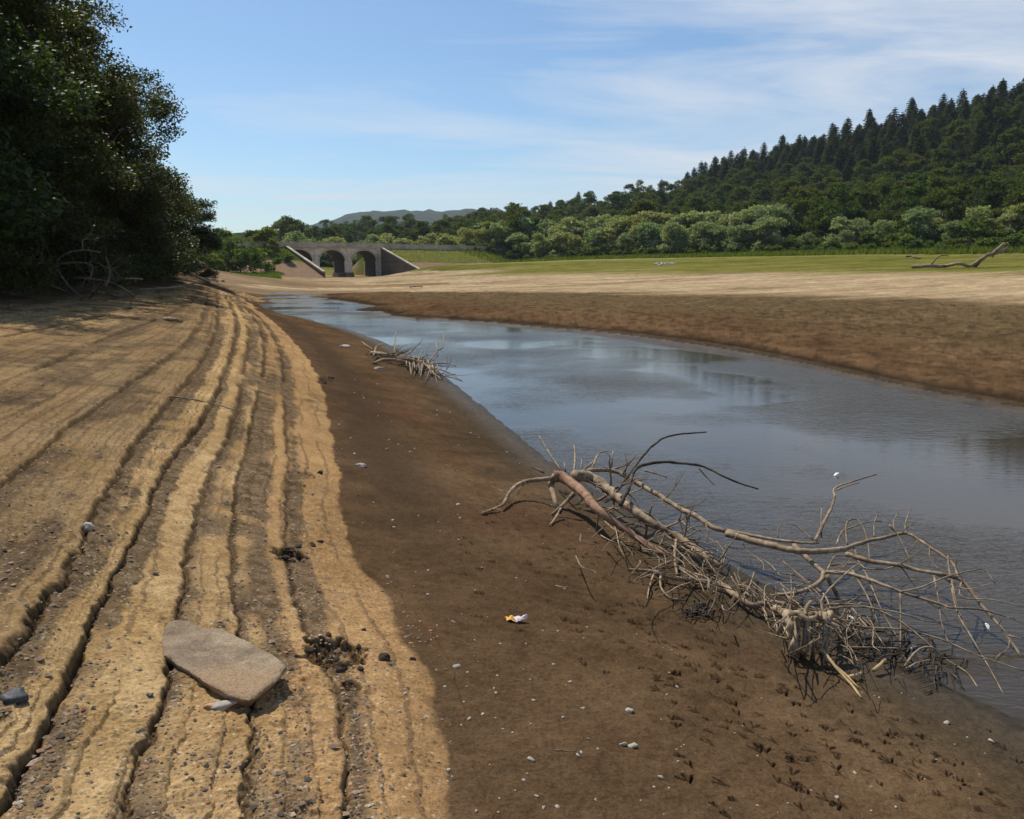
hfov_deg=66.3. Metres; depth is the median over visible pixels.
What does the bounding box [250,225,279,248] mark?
slope bush
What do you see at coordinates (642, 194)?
broadleaf tree
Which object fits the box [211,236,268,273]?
bush
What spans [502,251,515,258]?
shrub
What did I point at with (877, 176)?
broadleaf tree
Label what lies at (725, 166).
conifer
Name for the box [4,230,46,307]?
dead branch
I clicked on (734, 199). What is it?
broadleaf tree
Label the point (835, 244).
shrub
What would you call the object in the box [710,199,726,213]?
broadleaf tree
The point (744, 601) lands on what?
curved branch
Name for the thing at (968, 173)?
conifer
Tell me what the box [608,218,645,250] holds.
willow bush
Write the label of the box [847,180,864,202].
broadleaf tree
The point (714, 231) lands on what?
willow bush
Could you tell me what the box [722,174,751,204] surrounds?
broadleaf tree
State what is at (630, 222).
willow bush
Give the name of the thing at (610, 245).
willow bush
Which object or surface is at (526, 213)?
broadleaf tree
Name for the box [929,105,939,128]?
conifer
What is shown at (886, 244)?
shrub
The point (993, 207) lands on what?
broadleaf tree
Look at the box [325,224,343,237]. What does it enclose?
treeline tree
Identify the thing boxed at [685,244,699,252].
shrub
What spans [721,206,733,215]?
broadleaf tree
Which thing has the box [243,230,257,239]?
round tree
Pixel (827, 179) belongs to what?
broadleaf tree
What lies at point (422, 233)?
treeline tree
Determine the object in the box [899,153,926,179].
broadleaf tree
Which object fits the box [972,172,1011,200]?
broadleaf tree
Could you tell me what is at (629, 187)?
broadleaf tree
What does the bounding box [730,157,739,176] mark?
conifer
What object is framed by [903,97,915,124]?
conifer
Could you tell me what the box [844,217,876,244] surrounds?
shrub
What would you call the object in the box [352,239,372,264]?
bush
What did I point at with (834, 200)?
broadleaf tree
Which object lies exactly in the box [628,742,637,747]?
pebble
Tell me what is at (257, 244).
roadside wall
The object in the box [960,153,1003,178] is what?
broadleaf tree
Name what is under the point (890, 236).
shrub
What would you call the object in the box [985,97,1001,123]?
conifer
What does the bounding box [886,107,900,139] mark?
conifer
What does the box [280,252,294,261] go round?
slope bush
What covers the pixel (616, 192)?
broadleaf tree
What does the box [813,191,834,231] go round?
broadleaf tree
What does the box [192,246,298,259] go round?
embankment grass
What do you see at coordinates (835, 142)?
conifer
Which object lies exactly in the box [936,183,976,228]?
broadleaf tree
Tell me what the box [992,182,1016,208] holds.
broadleaf tree
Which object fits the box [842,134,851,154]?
conifer
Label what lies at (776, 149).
conifer
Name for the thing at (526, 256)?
shrub
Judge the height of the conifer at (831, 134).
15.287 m
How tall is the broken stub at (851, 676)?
0.055 m
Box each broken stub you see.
[848,671,862,678]
[872,658,886,671]
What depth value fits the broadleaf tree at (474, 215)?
426.39 m
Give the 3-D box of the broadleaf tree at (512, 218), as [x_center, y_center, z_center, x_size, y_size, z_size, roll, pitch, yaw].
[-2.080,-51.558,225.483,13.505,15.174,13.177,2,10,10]
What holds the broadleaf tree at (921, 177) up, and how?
on the ground at (954, 333)
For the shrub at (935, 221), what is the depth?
153.26 m
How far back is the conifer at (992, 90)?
358.01 m
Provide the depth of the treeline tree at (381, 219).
476.76 m
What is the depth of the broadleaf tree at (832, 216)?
187.99 m
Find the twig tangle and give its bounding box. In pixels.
[575,509,891,666]
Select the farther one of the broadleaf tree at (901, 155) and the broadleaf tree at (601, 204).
the broadleaf tree at (601, 204)
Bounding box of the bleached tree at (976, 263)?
[911,242,1009,267]
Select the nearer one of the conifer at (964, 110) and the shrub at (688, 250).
the shrub at (688, 250)
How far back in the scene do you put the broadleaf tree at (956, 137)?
272.80 m
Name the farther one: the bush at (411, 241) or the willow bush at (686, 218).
the bush at (411, 241)
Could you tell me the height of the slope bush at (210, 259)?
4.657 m
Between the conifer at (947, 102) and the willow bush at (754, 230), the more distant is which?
the conifer at (947, 102)
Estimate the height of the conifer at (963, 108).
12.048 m
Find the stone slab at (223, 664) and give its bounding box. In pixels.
[162,620,286,707]
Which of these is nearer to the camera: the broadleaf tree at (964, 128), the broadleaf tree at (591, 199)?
the broadleaf tree at (964, 128)
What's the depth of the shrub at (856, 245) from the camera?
153.47 m
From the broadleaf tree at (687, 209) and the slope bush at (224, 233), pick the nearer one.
the slope bush at (224, 233)
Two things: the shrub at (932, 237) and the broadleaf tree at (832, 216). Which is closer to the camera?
the shrub at (932, 237)
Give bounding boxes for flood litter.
[785,594,966,692]
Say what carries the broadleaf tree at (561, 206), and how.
on the ground at (954, 333)
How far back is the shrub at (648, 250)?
191.16 m
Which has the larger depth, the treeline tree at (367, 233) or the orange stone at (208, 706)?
the treeline tree at (367, 233)
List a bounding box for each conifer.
[683,171,689,188]
[689,167,696,179]
[694,162,706,185]
[701,169,715,191]
[710,156,720,179]
[714,157,731,185]
[727,150,734,161]
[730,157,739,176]
[733,154,740,163]
[739,148,748,167]
[748,149,754,159]
[753,152,762,159]
[753,162,763,183]
[758,142,768,163]
[763,155,769,172]
[764,156,775,175]
[770,144,778,157]
[771,151,779,169]
[772,145,780,156]
[776,135,785,153]
[778,142,791,159]
[785,153,794,173]
[789,146,797,158]
[794,137,803,158]
[802,135,807,149]
[807,140,816,153]
[810,142,824,165]
[814,137,826,153]
[817,142,835,168]
[823,128,837,158]
[825,123,834,142]
[826,125,840,148]
[830,134,839,162]
[830,146,848,176]
[838,117,853,148]
[840,164,854,181]
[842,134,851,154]
[843,154,856,173]
[848,128,861,156]
[853,134,865,151]
[855,127,865,141]
[861,108,874,135]
[864,128,879,156]
[864,129,876,145]
[865,123,878,144]
[866,136,879,172]
[873,144,890,180]
[878,119,889,137]
[882,121,897,143]
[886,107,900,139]
[891,143,906,175]
[892,126,909,148]
[895,112,909,143]
[902,135,929,177]
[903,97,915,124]
[904,125,925,168]
[906,97,917,126]
[906,107,918,142]
[909,109,923,140]
[919,117,935,148]
[926,105,933,116]
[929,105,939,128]
[936,94,947,119]
[940,110,963,142]
[942,98,956,118]
[942,103,954,121]
[943,123,961,154]
[955,88,969,118]
[957,102,971,118]
[958,98,970,120]
[959,164,978,189]
[963,117,991,168]
[969,93,987,130]
[969,94,981,118]
[974,92,995,132]
[978,159,996,188]
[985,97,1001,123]
[986,85,995,99]
[990,126,1008,164]
[993,80,1008,97]
[994,78,1007,101]
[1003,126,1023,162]
[1004,86,1021,120]
[1008,121,1023,143]
[1009,82,1023,105]
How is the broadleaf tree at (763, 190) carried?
on the ground at (954, 333)
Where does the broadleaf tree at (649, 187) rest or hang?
on the ground at (954, 333)
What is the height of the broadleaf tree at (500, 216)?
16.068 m
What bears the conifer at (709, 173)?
on the ground at (954, 333)
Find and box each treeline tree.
[260,236,283,241]
[269,220,285,241]
[272,215,303,239]
[284,219,308,235]
[297,229,317,241]
[306,225,326,240]
[315,226,340,241]
[319,219,329,235]
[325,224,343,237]
[337,223,348,242]
[340,224,354,242]
[340,228,359,238]
[348,220,367,239]
[350,231,367,242]
[357,215,375,229]
[361,219,379,239]
[362,229,376,237]
[375,222,401,237]
[376,216,392,230]
[380,215,400,234]
[392,224,403,238]
[397,234,411,239]
[400,213,417,235]
[401,217,420,238]
[401,226,420,243]
[413,220,431,244]
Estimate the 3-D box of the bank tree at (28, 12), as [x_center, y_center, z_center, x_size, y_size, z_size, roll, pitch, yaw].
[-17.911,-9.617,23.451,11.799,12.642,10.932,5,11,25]
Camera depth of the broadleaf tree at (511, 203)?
515.86 m
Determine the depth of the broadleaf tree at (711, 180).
356.17 m
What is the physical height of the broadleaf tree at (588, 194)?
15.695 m
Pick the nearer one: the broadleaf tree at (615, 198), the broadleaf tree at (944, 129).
the broadleaf tree at (944, 129)
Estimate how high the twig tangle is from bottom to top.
0.722 m
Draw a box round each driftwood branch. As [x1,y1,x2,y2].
[358,336,453,369]
[393,331,474,385]
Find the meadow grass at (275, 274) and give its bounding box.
[217,269,281,278]
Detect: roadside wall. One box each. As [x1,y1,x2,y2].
[223,240,282,246]
[382,244,516,250]
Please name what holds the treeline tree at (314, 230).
on the ground at (954, 333)
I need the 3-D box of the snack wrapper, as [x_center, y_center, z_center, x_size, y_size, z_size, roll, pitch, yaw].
[0.026,1.233,4.658,0.132,0.031,0.081,-3,11,-17]
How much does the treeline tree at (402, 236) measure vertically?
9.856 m
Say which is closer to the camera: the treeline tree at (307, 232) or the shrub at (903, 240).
the shrub at (903, 240)
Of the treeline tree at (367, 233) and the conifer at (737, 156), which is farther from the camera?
the conifer at (737, 156)
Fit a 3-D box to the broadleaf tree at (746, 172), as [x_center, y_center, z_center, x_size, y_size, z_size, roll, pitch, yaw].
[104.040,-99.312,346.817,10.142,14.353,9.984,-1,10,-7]
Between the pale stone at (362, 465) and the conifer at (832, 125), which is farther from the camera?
the conifer at (832, 125)
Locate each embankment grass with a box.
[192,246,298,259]
[387,249,532,262]
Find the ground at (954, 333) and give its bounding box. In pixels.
[0,113,1023,818]
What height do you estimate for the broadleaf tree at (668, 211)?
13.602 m
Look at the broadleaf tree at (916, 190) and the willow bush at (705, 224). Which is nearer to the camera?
the broadleaf tree at (916, 190)
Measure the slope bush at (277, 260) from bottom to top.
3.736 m
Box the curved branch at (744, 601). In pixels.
[629,538,804,617]
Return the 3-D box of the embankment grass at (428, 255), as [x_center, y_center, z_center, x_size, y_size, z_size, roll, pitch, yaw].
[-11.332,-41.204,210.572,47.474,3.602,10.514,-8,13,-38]
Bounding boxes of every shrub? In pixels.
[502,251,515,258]
[512,253,525,259]
[521,254,531,259]
[565,250,575,256]
[577,247,591,256]
[588,247,603,255]
[609,249,622,255]
[621,250,630,254]
[643,247,656,254]
[684,247,695,253]
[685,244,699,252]
[699,244,711,254]
[713,247,723,252]
[723,245,737,252]
[739,244,754,252]
[756,245,765,252]
[764,244,781,252]
[781,228,800,247]
[782,233,803,249]
[793,232,818,249]
[798,238,814,248]
[799,245,811,251]
[814,239,829,245]
[815,242,831,250]
[822,216,861,249]
[826,240,842,249]
[836,230,855,248]
[842,242,855,250]
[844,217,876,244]
[850,241,859,248]
[858,229,882,244]
[867,219,900,245]
[867,242,877,248]
[881,242,895,247]
[884,233,899,245]
[890,227,920,244]
[895,234,920,248]
[896,206,948,245]
[905,239,920,250]
[914,224,951,243]
[916,218,945,244]
[916,239,933,248]
[925,240,936,245]
[933,239,950,250]
[935,226,954,241]
[937,220,967,246]
[939,238,961,249]
[949,218,994,246]
[953,205,993,245]
[953,242,967,248]
[973,217,1000,241]
[974,237,988,247]
[976,227,1005,240]
[978,237,1000,247]
[993,211,1023,243]
[997,202,1023,237]
[997,235,1020,247]
[1009,232,1023,245]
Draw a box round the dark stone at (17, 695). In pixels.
[0,687,28,705]
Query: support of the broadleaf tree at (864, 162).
on the ground at (954, 333)
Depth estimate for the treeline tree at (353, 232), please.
346.81 m
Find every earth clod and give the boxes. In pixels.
[281,555,288,560]
[284,547,295,552]
[306,648,314,653]
[333,656,339,662]
[335,667,344,672]
[343,698,350,702]
[378,652,390,660]
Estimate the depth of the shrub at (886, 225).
156.50 m
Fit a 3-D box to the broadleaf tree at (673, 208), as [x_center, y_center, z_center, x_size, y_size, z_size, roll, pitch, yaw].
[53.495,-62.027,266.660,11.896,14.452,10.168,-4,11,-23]
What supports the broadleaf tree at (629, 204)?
on the ground at (954, 333)
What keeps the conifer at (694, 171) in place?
on the ground at (954, 333)
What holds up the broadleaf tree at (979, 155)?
on the ground at (954, 333)
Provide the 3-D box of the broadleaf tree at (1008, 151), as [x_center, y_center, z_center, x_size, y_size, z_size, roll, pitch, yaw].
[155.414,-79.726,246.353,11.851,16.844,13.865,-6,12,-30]
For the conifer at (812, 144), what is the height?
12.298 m
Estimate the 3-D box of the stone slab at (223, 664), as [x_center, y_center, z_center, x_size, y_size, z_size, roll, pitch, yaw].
[-1.220,1.042,3.232,0.824,0.132,0.321,8,13,37]
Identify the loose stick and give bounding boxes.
[169,395,234,410]
[820,648,862,698]
[828,660,859,688]
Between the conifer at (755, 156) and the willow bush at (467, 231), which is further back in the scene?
the conifer at (755, 156)
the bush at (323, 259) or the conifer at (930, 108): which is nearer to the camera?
the bush at (323, 259)
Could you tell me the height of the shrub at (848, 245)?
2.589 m
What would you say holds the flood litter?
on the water
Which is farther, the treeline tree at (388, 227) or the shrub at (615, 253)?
the treeline tree at (388, 227)
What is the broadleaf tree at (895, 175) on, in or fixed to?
on the ground at (954, 333)
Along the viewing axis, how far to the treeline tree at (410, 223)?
413.52 m
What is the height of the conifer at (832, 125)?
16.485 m
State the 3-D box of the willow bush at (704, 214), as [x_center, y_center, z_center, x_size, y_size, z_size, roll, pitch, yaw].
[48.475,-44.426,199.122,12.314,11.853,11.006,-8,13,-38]
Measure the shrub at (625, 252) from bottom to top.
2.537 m
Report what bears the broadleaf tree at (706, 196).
on the ground at (954, 333)
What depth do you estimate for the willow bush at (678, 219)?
198.38 m
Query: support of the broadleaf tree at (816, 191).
on the ground at (954, 333)
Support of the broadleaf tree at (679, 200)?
on the ground at (954, 333)
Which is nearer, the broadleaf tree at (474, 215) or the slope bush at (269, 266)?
the slope bush at (269, 266)
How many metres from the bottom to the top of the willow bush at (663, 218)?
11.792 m
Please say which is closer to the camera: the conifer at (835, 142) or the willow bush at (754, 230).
the willow bush at (754, 230)
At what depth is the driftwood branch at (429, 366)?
19.52 m
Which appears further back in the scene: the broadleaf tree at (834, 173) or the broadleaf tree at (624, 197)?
the broadleaf tree at (624, 197)
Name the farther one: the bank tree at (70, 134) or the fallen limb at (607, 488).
the bank tree at (70, 134)
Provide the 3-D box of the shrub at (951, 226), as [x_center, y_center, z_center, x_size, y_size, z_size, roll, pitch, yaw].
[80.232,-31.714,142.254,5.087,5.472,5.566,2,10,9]
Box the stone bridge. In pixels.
[283,241,419,277]
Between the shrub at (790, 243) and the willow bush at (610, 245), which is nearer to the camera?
the shrub at (790, 243)
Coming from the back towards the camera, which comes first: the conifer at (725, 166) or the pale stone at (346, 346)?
the conifer at (725, 166)
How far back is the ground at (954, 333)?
4.90 m
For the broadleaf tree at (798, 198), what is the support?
on the ground at (954, 333)
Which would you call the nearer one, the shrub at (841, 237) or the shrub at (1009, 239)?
the shrub at (1009, 239)
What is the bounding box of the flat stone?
[210,699,237,711]
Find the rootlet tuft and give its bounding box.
[675,598,720,621]
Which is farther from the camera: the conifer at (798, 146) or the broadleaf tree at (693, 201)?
the conifer at (798, 146)
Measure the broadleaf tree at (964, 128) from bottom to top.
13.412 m
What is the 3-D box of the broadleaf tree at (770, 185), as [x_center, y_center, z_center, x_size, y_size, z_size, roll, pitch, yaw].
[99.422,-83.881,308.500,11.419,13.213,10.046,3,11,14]
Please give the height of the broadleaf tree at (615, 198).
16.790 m
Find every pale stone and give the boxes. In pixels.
[81,522,94,531]
[339,344,349,347]
[355,463,366,467]
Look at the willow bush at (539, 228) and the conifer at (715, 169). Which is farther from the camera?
the conifer at (715, 169)
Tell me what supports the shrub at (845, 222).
on the ground at (954, 333)
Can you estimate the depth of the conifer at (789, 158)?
352.26 m
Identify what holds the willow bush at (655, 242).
on the ground at (954, 333)
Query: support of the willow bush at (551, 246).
on the ground at (954, 333)
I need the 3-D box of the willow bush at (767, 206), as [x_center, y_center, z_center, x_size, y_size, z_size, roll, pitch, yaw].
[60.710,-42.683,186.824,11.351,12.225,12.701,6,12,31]
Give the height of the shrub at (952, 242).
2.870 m
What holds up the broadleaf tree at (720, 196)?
on the ground at (954, 333)
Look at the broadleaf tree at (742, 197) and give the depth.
300.19 m
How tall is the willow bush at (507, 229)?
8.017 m
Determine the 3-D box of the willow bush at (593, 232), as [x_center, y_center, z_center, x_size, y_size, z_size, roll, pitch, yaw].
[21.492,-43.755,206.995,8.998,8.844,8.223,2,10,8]
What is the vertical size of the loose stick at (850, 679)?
0.043 m
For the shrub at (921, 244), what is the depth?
139.64 m
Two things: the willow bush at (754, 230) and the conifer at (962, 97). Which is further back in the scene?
the conifer at (962, 97)
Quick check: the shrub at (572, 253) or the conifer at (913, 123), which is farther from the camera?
the conifer at (913, 123)
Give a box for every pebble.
[625,708,632,712]
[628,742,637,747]
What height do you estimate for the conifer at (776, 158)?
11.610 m
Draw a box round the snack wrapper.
[505,614,526,621]
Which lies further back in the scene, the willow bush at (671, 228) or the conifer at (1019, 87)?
the conifer at (1019, 87)
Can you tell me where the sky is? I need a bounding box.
[57,0,1023,232]
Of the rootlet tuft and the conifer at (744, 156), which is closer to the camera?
the rootlet tuft
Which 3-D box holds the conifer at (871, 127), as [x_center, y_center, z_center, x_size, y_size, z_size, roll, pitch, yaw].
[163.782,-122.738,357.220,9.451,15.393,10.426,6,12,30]
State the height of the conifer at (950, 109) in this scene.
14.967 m
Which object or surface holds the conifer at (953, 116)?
on the ground at (954, 333)
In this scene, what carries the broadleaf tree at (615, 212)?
on the ground at (954, 333)
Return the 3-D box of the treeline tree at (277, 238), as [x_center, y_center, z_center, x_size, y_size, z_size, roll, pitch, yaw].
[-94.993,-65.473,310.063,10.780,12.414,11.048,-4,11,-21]
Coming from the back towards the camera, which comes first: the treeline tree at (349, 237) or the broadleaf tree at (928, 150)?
the treeline tree at (349, 237)
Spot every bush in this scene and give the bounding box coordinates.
[197,253,223,267]
[207,263,226,270]
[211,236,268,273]
[212,227,238,238]
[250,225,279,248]
[250,252,275,270]
[260,257,283,271]
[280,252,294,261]
[282,230,310,241]
[296,235,316,241]
[318,238,333,265]
[320,253,328,265]
[324,236,346,262]
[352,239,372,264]
[356,234,390,255]
[379,233,394,243]
[392,238,409,243]
[401,238,416,243]
[417,232,442,244]
[435,233,461,244]
[455,227,477,244]
[462,222,492,245]
[470,227,492,246]
[480,223,511,251]
[487,220,515,245]
[496,227,513,251]
[504,232,530,258]
[510,217,538,248]
[519,232,552,258]
[527,223,553,256]
[531,219,566,252]
[539,235,563,255]
[541,223,571,255]
[548,230,574,256]
[550,216,588,256]
[567,234,586,256]
[576,226,608,255]
[581,235,605,255]
[583,214,619,255]
[592,227,626,255]
[600,215,628,252]
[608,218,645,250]
[615,215,641,254]
[615,232,638,254]
[626,222,651,252]
[628,210,673,254]
[634,222,664,252]
[635,212,670,250]
[652,212,676,252]
[656,222,688,253]
[659,213,697,250]
[661,210,698,250]
[668,228,690,252]
[677,223,710,252]
[682,211,710,253]
[687,210,721,248]
[690,221,720,253]
[705,223,734,252]
[709,209,755,250]
[712,213,733,247]
[721,223,755,250]
[723,204,784,250]
[742,202,797,247]
[742,225,765,250]
[750,204,787,244]
[750,215,795,251]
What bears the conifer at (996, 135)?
on the ground at (954, 333)
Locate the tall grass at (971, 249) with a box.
[456,243,1023,262]
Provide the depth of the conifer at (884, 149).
291.10 m
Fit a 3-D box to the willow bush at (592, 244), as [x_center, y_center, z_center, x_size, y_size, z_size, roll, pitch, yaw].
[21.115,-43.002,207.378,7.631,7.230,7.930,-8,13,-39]
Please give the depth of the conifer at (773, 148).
430.89 m
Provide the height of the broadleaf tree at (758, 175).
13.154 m
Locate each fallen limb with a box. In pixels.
[480,436,666,556]
[568,431,758,574]
[583,456,1023,693]
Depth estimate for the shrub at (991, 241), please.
131.41 m
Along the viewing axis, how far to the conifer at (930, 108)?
379.26 m
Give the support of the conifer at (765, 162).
on the ground at (954, 333)
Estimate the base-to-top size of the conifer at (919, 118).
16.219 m
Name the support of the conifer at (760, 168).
on the ground at (954, 333)
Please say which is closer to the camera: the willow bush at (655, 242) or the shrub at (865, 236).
the shrub at (865, 236)
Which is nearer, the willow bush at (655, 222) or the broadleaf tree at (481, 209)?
the willow bush at (655, 222)
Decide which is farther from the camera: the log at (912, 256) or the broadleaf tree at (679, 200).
the broadleaf tree at (679, 200)
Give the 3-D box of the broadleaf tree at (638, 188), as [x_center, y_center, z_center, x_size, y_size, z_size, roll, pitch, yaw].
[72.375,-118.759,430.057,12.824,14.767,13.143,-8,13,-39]
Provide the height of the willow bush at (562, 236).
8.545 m
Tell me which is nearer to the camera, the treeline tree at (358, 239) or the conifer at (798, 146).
the treeline tree at (358, 239)
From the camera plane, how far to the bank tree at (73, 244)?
25.74 m
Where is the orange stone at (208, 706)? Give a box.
[204,704,211,709]
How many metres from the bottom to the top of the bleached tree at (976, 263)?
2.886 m
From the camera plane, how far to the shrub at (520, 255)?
215.09 m
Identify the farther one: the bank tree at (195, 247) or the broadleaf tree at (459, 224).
the broadleaf tree at (459, 224)
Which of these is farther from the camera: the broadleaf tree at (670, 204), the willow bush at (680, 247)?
the broadleaf tree at (670, 204)
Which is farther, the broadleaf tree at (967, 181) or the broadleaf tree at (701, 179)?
the broadleaf tree at (701, 179)
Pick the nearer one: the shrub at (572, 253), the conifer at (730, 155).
the shrub at (572, 253)
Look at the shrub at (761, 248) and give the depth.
170.06 m
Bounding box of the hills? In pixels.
[245,208,536,232]
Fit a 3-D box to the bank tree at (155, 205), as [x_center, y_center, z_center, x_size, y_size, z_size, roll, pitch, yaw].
[-18.659,-9.899,34.327,9.190,9.847,8.516,-7,12,-32]
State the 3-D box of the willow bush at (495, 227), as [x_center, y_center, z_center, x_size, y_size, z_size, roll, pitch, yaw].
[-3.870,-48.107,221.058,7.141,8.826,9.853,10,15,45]
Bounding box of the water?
[259,292,1023,719]
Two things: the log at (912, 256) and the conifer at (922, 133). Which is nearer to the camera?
the log at (912, 256)
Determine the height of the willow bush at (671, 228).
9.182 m
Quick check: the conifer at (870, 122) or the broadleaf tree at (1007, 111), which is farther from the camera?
the conifer at (870, 122)
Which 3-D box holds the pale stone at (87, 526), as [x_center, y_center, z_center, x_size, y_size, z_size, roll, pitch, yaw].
[-2.272,0.629,4.212,0.060,0.049,0.057,7,12,33]
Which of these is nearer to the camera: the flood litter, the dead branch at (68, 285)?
the flood litter
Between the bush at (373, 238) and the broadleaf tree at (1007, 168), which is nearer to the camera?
the broadleaf tree at (1007, 168)
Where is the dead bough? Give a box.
[776,543,1022,648]
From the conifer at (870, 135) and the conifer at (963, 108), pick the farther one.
the conifer at (963, 108)
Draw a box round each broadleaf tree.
[430,219,456,238]
[444,223,459,235]
[446,217,457,221]
[451,230,458,244]
[454,218,468,239]
[461,220,482,242]
[468,211,481,220]
[477,208,486,211]
[478,211,492,219]
[479,217,497,223]
[480,203,526,247]
[493,212,505,219]
[503,202,516,210]
[507,211,529,218]
[522,210,531,218]
[523,217,543,250]
[535,205,551,219]
[544,213,555,222]
[548,202,566,217]
[550,199,566,211]
[553,209,565,217]
[564,202,585,216]
[565,195,581,208]
[565,198,579,213]
[569,214,582,247]
[580,209,595,217]
[581,191,596,203]
[581,204,603,219]
[582,196,599,210]
[598,202,608,213]
[600,194,627,219]
[600,209,622,219]
[608,191,621,203]
[613,194,630,212]
[620,183,634,194]
[621,201,634,210]
[622,199,657,216]
[632,180,655,193]
[633,191,646,200]
[640,192,662,207]
[641,185,654,198]
[652,190,670,211]
[657,181,672,205]
[660,201,675,210]
[661,210,675,214]
[662,206,680,212]
[664,183,680,202]
[670,188,684,204]
[672,189,698,206]
[674,178,689,198]
[678,195,702,210]
[678,196,713,214]
[680,179,697,193]
[681,192,701,207]
[681,208,693,212]
[691,174,713,191]
[701,176,719,202]
[701,191,717,208]
[705,185,718,200]
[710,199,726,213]
[711,184,733,206]
[717,179,736,191]
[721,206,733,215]
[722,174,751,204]
[723,168,745,186]
[725,186,759,205]
[725,186,760,211]
[732,199,760,211]
[736,169,755,191]
[740,160,759,179]
[750,172,768,197]
[751,187,770,204]
[754,179,776,202]
[761,170,778,192]
[771,179,800,205]
[773,171,806,188]
[775,163,795,178]
[776,185,816,230]
[787,196,830,240]
[789,187,831,230]
[790,162,815,186]
[792,213,806,234]
[800,184,817,204]
[802,172,825,190]
[812,183,870,242]
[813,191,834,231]
[814,205,839,240]
[816,165,839,188]
[821,176,846,198]
[822,181,850,213]
[825,170,854,190]
[825,197,861,232]
[846,182,885,233]
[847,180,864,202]
[848,159,871,182]
[849,165,873,189]
[850,203,893,238]
[868,170,900,207]
[870,155,898,182]
[870,174,897,211]
[874,178,900,226]
[878,171,903,202]
[881,178,929,217]
[883,196,921,234]
[887,172,930,200]
[890,183,937,232]
[892,148,907,175]
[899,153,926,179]
[917,118,942,148]
[918,187,960,225]
[921,148,955,175]
[923,167,961,201]
[924,148,936,164]
[924,175,960,220]
[936,132,966,166]
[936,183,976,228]
[938,125,955,147]
[949,103,987,142]
[950,124,976,158]
[954,161,979,184]
[955,176,1001,214]
[959,175,983,201]
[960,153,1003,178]
[965,188,994,210]
[971,148,1000,169]
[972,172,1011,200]
[978,169,1023,209]
[980,126,1023,174]
[990,190,1023,223]
[991,153,1023,180]
[992,103,1022,127]
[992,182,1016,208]
[1007,166,1020,189]
[1012,93,1023,124]
[1012,179,1023,215]
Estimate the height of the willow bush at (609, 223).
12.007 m
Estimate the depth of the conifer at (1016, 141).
257.64 m
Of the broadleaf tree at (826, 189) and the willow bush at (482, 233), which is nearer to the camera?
the willow bush at (482, 233)
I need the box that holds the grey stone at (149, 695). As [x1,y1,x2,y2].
[146,693,153,697]
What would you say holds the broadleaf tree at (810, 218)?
on the ground at (954, 333)
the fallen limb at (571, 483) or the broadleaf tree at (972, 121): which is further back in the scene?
the broadleaf tree at (972, 121)
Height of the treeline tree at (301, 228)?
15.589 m
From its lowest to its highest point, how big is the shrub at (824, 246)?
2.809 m
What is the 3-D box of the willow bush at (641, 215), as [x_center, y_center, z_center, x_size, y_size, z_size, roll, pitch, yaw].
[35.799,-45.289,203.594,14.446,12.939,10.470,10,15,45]
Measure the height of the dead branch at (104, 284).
2.026 m
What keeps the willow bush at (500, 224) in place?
on the ground at (954, 333)
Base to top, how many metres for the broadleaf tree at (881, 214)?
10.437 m
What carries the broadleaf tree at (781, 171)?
on the ground at (954, 333)
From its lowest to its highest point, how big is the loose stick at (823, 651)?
0.095 m
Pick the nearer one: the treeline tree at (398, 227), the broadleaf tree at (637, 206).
the broadleaf tree at (637, 206)
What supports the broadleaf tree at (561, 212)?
on the ground at (954, 333)
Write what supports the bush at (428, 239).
on the ground at (954, 333)
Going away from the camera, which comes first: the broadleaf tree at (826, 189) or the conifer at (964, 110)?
the broadleaf tree at (826, 189)
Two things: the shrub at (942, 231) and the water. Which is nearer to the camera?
the water
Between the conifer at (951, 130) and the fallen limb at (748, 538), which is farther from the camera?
the conifer at (951, 130)
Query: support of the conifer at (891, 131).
on the ground at (954, 333)
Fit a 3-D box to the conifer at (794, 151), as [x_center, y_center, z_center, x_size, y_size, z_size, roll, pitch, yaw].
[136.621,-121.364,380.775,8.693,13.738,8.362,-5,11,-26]
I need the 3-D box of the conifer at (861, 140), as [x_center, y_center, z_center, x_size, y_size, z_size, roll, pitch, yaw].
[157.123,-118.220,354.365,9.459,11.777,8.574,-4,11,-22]
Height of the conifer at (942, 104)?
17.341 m
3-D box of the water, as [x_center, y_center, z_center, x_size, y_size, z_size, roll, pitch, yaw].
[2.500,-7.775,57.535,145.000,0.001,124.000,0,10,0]
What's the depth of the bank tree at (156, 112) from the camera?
31.10 m
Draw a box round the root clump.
[765,563,1023,686]
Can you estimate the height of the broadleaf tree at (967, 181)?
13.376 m
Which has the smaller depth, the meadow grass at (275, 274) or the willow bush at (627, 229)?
the meadow grass at (275, 274)
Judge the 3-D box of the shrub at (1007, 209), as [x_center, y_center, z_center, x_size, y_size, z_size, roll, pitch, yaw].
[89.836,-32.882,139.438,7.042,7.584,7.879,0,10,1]
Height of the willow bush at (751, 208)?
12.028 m
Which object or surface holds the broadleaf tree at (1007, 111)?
on the ground at (954, 333)
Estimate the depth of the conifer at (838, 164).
316.65 m
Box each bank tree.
[0,0,147,278]
[0,0,188,275]
[0,11,110,239]
[0,113,139,289]
[0,183,60,293]
[1,3,98,217]
[3,146,171,280]
[26,70,199,283]
[55,84,202,272]
[56,63,190,257]
[126,183,192,278]
[138,159,203,272]
[165,196,223,277]
[183,246,220,279]
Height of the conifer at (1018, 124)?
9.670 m
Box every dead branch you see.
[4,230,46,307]
[41,214,123,301]
[68,248,142,301]
[86,246,134,299]
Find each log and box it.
[138,286,183,290]
[163,317,182,322]
[170,277,202,283]
[187,270,210,282]
[205,277,224,281]
[906,255,920,258]
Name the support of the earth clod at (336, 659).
on the ground at (954, 333)

